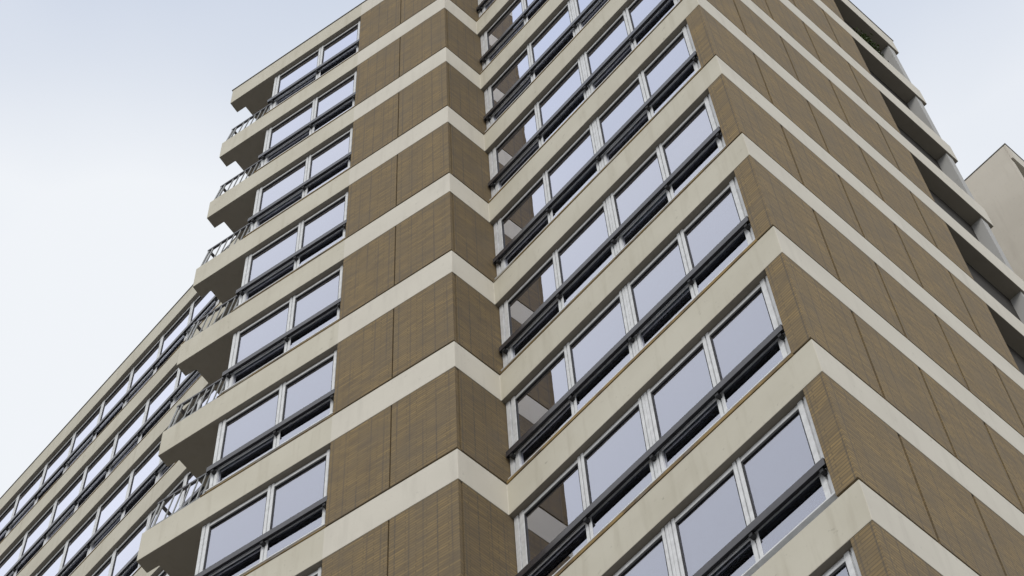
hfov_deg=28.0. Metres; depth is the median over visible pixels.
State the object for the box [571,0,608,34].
window
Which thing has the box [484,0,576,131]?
window
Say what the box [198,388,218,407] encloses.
window
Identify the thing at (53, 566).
window
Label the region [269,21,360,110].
window
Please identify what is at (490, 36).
window
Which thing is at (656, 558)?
window
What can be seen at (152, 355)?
window
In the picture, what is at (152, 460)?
window
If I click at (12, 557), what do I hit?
window
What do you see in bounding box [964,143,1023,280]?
apartment block
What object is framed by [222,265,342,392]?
window
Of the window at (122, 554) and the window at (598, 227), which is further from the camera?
the window at (122, 554)
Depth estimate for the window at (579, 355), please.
27.71 m
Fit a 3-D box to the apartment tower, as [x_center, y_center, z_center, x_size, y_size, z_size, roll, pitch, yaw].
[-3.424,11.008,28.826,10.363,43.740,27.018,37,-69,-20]
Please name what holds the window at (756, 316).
in the apartment tower
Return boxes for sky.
[0,0,1023,497]
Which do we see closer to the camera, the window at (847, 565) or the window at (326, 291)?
the window at (847, 565)
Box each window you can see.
[0,465,45,541]
[0,532,26,575]
[14,468,85,575]
[35,402,102,503]
[35,540,67,575]
[60,470,132,575]
[75,400,147,510]
[91,337,161,442]
[92,550,114,575]
[109,475,185,575]
[118,398,199,522]
[139,368,200,441]
[153,291,217,374]
[158,570,167,575]
[180,472,203,506]
[195,449,329,575]
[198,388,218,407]
[205,350,336,491]
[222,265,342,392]
[235,192,347,307]
[248,127,352,233]
[259,71,356,168]
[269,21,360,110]
[308,567,321,575]
[478,0,494,16]
[480,0,546,71]
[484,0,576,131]
[489,56,588,200]
[493,122,601,278]
[499,198,617,371]
[506,287,635,479]
[514,395,657,575]
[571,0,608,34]
[581,0,679,97]
[594,24,700,170]
[607,93,725,255]
[613,524,676,575]
[624,176,754,356]
[644,275,790,478]
[667,396,837,575]
[822,547,860,575]
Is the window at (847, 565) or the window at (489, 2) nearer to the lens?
the window at (847, 565)
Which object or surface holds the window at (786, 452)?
in the apartment tower
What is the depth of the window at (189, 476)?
38.46 m
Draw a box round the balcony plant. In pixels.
[853,28,888,61]
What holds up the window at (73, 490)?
in the apartment tower
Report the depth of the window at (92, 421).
47.89 m
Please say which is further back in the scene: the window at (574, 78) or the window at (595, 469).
the window at (574, 78)
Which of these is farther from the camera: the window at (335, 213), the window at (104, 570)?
the window at (104, 570)
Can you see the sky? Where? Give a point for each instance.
(116, 116)
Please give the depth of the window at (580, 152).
32.66 m
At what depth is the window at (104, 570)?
39.85 m
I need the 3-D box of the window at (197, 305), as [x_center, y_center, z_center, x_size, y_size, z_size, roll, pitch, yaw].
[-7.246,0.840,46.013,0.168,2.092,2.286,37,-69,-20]
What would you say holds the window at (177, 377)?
in the apartment tower
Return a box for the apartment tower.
[0,0,1023,575]
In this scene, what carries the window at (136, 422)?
in the apartment tower
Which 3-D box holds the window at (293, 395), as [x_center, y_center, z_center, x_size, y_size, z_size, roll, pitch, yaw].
[-3.553,2.029,30.887,2.354,2.092,0.168,-32,-65,14]
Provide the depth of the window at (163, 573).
36.66 m
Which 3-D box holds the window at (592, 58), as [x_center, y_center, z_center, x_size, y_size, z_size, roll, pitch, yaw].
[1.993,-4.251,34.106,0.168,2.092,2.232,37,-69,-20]
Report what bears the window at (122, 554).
in the apartment tower
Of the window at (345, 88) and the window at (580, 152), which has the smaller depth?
the window at (580, 152)
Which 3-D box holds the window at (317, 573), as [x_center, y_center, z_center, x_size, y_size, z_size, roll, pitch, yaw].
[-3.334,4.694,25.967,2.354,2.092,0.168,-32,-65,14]
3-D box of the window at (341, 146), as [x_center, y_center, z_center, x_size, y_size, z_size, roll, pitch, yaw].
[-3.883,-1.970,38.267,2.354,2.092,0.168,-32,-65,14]
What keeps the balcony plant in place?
on the apartment tower
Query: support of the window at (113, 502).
in the apartment tower
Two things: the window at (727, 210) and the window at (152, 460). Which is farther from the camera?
the window at (152, 460)
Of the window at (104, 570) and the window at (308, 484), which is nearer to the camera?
the window at (308, 484)
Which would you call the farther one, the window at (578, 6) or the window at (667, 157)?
the window at (578, 6)
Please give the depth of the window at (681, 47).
31.88 m
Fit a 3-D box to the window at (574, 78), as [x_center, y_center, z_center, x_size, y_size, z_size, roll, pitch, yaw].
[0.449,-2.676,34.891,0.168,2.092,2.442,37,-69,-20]
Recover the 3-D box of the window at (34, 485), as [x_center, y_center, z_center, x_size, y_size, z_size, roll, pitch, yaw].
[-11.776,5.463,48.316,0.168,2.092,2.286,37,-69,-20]

